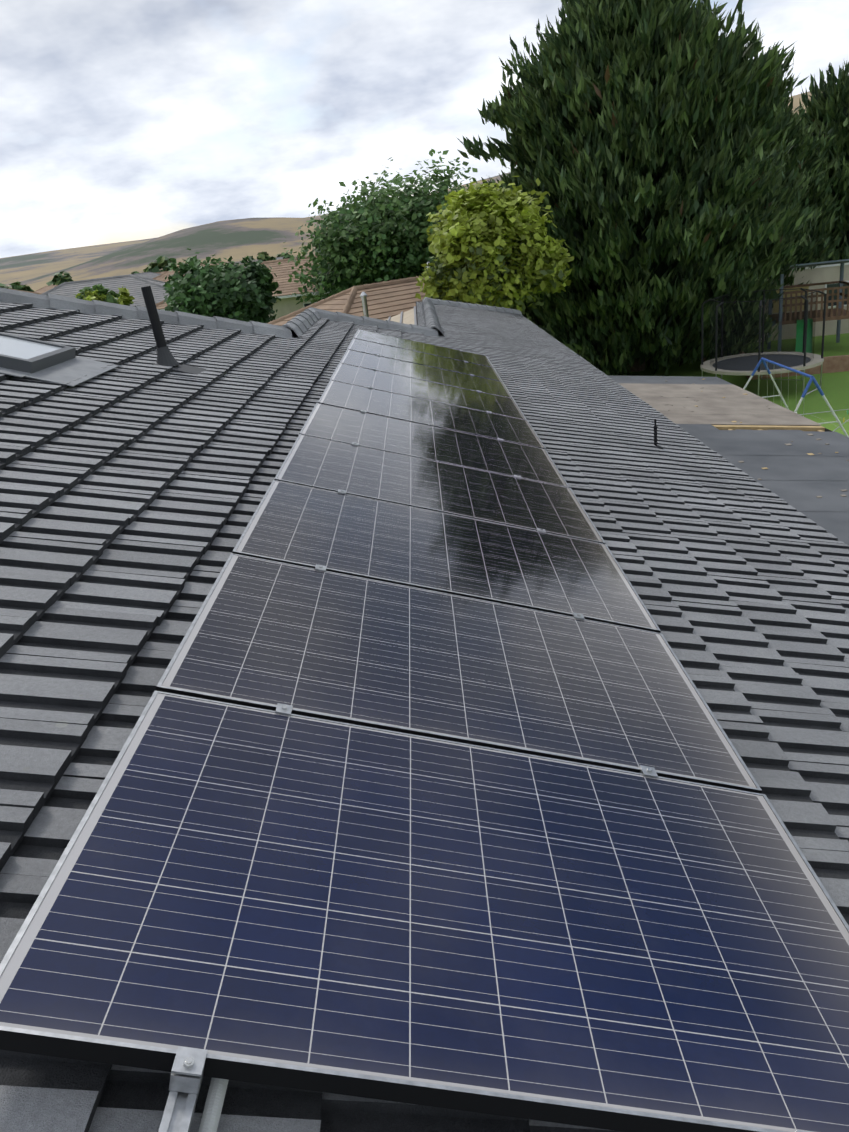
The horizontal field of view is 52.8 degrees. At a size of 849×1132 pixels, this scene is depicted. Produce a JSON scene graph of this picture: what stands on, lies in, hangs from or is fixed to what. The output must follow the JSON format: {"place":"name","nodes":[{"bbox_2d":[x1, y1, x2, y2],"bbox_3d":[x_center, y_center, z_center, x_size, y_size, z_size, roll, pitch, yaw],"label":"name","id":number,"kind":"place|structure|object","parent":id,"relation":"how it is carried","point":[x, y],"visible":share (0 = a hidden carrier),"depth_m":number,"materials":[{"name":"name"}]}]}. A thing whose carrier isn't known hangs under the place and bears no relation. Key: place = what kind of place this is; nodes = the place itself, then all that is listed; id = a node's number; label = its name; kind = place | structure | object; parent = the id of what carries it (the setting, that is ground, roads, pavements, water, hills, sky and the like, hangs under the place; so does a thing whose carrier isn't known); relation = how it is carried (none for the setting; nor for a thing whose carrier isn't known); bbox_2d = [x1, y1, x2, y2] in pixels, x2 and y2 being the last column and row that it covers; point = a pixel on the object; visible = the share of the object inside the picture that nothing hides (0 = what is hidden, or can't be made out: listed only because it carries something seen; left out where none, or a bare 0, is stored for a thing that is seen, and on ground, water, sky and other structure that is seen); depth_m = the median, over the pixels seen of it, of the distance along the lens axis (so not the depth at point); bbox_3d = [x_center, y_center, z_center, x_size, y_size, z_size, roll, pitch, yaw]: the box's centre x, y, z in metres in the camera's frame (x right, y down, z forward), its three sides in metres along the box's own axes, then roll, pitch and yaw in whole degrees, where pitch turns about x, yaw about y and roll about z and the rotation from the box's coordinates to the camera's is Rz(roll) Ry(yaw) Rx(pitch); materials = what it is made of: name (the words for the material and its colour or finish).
{"place":"outdoors","nodes":[
{"label":"outdoors","id":0,"kind":"place"},
{"bbox_2d":[0,301,848,1131],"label":"roof tiles","id":1,"kind":"object","parent":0,"point":[134,485],"visible":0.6,"depth_m":3.73,"materials":[{"name":"grey tile"}]},
{"bbox_2d":[158,333,810,1131],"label":"panel clamps","id":2,"kind":"object","parent":1,"relation":"on","point":[186,1077],"visible":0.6,"depth_m":1.26,"materials":[{"name":"silver metal"}]},
{"bbox_2d":[653,419,662,448],"bbox_3d":[2.125,-1.212,7.840,0.098,0.274,0.100,-6,21,2],"label":"vent pipe","id":3,"kind":"object","parent":1,"relation":"on","point":[655,430],"visible":0.94,"depth_m":7.83,"materials":[{"name":"black metal"}]},
{"bbox_2d":[0,91,848,435],"bbox_3d":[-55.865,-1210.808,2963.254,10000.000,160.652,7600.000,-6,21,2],"label":"terrain","id":4,"kind":"structure","parent":0,"point":[236,239],"depth_m":663.43,"materials":[{"name":"plant"}]},
{"bbox_2d":[34,285,57,292],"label":"house","id":5,"kind":"structure","parent":4,"relation":"on","point":[44,289],"depth_m":200.66,"materials":[{"name":"beige tile"}]},
{"bbox_2d":[74,284,134,305],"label":"bush","id":6,"kind":"object","parent":4,"relation":"on","point":[100,293],"visible":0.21,"depth_m":53.59,"materials":[{"name":"green plant"}]},
{"bbox_2d":[40,274,173,306],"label":"house","id":7,"kind":"structure","parent":4,"relation":"on","point":[133,284],"depth_m":65.96,"materials":[{"name":"grey tile"}]},
{"bbox_2d":[128,272,160,278],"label":"house","id":8,"kind":"structure","parent":4,"relation":"on","point":[150,275],"depth_m":160.06,"materials":[{"name":"grey tile"}]},
{"bbox_2d":[0,251,294,291],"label":"trees","id":9,"kind":"object","parent":4,"relation":"on","point":[161,262],"depth_m":268.18,"materials":[{"name":"green plant"}]},
{"bbox_2d":[153,261,234,281],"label":"house","id":10,"kind":"structure","parent":4,"relation":"on","point":[161,277],"depth_m":121.77,"materials":[{"name":"beige tile"}]},
{"bbox_2d":[163,248,282,322],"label":"tree","id":11,"kind":"object","parent":4,"relation":"on","point":[240,292],"visible":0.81,"depth_m":44.35,"materials":[{"name":"green plant"}]},
{"bbox_2d":[156,255,328,319],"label":"house","id":12,"kind":"structure","parent":4,"relation":"on","point":[283,271],"depth_m":56.03,"materials":[{"name":"beige tile"}]},
{"bbox_2d":[267,262,429,325],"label":"house roof","id":13,"kind":"structure","parent":4,"relation":"on","point":[384,300],"depth_m":31.65,"materials":[{"name":"tile"}]},
{"bbox_2d":[278,148,478,304],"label":"tree","id":14,"kind":"object","parent":4,"relation":"on","point":[382,236],"visible":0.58,"depth_m":47.36,"materials":[{"name":"green plant"}]},
{"bbox_2d":[415,176,573,318],"bbox_3d":[2.053,-7.606,24.734,4.516,6.568,4.399,-6,21,2],"label":"yellow green tree","id":15,"kind":"object","parent":4,"relation":"on","point":[482,241],"visible":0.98,"depth_m":23.28,"materials":[{"name":"green plant"}]},
{"bbox_2d":[433,0,823,375],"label":"conifer","id":16,"kind":"object","parent":4,"relation":"on","point":[640,136],"visible":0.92,"depth_m":25.04,"materials":[{"name":"green plant"}]},
{"bbox_2d":[577,354,839,540],"bbox_3d":[2.777,-2.152,11.261,0.127,0.102,25.000,-6,21,2],"label":"gutter","id":17,"kind":"object","parent":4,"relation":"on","point":[735,466],"visible":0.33,"depth_m":7.52,"materials":[{"name":"grey metal"}]},
{"bbox_2d":[609,376,848,545],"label":"flat roof","id":18,"kind":"structure","parent":4,"relation":"on","point":[799,463],"depth_m":9.68,"materials":[{"name":"grey"}]},
{"bbox_2d":[700,288,826,395],"bbox_3d":[9.588,-6.340,24.333,3.300,2.668,3.300,-6,21,2],"label":"trampoline","id":19,"kind":"object","parent":4,"relation":"on","point":[737,364],"visible":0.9,"depth_m":24.59,"materials":[{"name":"grey fabric"}]},
{"bbox_2d":[733,259,848,353],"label":"cubby house","id":20,"kind":"structure","parent":4,"relation":"on","point":[839,312],"depth_m":28.40,"materials":[{"name":"brown wood"}]},
{"bbox_2d":[739,351,848,379],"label":"garden bed","id":21,"kind":"object","parent":4,"relation":"on","point":[833,364],"depth_m":25.76,"materials":[{"name":"soil"}]},
{"bbox_2d":[742,24,848,312],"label":"tree","id":22,"kind":"object","parent":4,"relation":"on","point":[798,153],"visible":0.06,"depth_m":30.94,"materials":[{"name":"green plant"}]},
{"bbox_2d":[743,357,848,436],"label":"swing set","id":23,"kind":"object","parent":4,"relation":"on","point":[811,377],"visible":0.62,"depth_m":18.23,"materials":[{"name":"painted steel"},{"name":"blue plastic"}]},
{"bbox_2d":[757,263,848,341],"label":"cream wall","id":24,"kind":"structure","parent":4,"relation":"on","point":[824,273],"depth_m":31.55,"materials":[{"name":"white"}]},
{"bbox_2d":[795,61,848,260],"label":"conifer","id":25,"kind":"object","parent":4,"relation":"on","point":[828,105],"visible":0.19,"depth_m":32.33,"materials":[{"name":"green plant"}]},
{"bbox_2d":[0,0,848,257],"label":"sky","id":26,"kind":"structure","parent":0,"point":[121,120],"materials":[{"name":"white"}]},
{"bbox_2d":[795,409,848,431],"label":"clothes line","id":27,"kind":"object","parent":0,"point":[832,414],"visible":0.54,"depth_m":16.09,"materials":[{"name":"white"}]},
{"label":"house walls","id":28,"kind":"object","parent":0,"visible":0},
{"bbox_2d":[384,306,417,324],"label":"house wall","id":29,"kind":"structure","parent":28,"relation":"on","point":[408,317],"depth_m":18.56,"materials":[{"name":"beige paint"}]},
{"bbox_3d":[-1.481,-2.870,10.916,8.091,2.891,25.000,-6,21,2],"label":"roof","id":30,"kind":"object","parent":28,"relation":"on","visible":0},
{"bbox_2d":[0,332,118,386],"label":"skylight","id":31,"kind":"object","parent":30,"relation":"on","point":[21,356],"visible":0.88,"depth_m":5.73,"materials":[{"name":"grey"}]},
{"bbox_2d":[141,286,224,379],"bbox_3d":[-1.885,-1.798,6.595,0.498,0.734,0.300,-6,21,2],"label":"vent pipe","id":32,"kind":"object","parent":30,"relation":"on","point":[165,357],"visible":0.96,"depth_m":6.59,"materials":[{"name":"black"}]},
{"bbox_2d":[198,1078,228,1131],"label":"conduit","id":33,"kind":"object","parent":30,"relation":"on","point":[212,1111],"visible":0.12,"depth_m":1.29,"materials":[{"name":"grey"}]},
{"bbox_2d":[0,287,521,337],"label":"ridge caps","id":34,"kind":"object","parent":30,"relation":"on","point":[301,323],"visible":0.92,"depth_m":9.22,"materials":[{"name":"tile"}]},
{"bbox_2d":[0,329,848,1131],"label":"solar panel frames","id":35,"kind":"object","parent":30,"relation":"on","point":[308,1079],"visible":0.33,"depth_m":1.35,"materials":[{"name":"silver metal"}]},
{"bbox_2d":[0,329,848,1131],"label":"solar panels","id":36,"kind":"object","parent":35,"relation":"in","point":[258,885],"visible":1,"depth_m":1.89,"materials":[{"name":"blue glass"}]}
]}

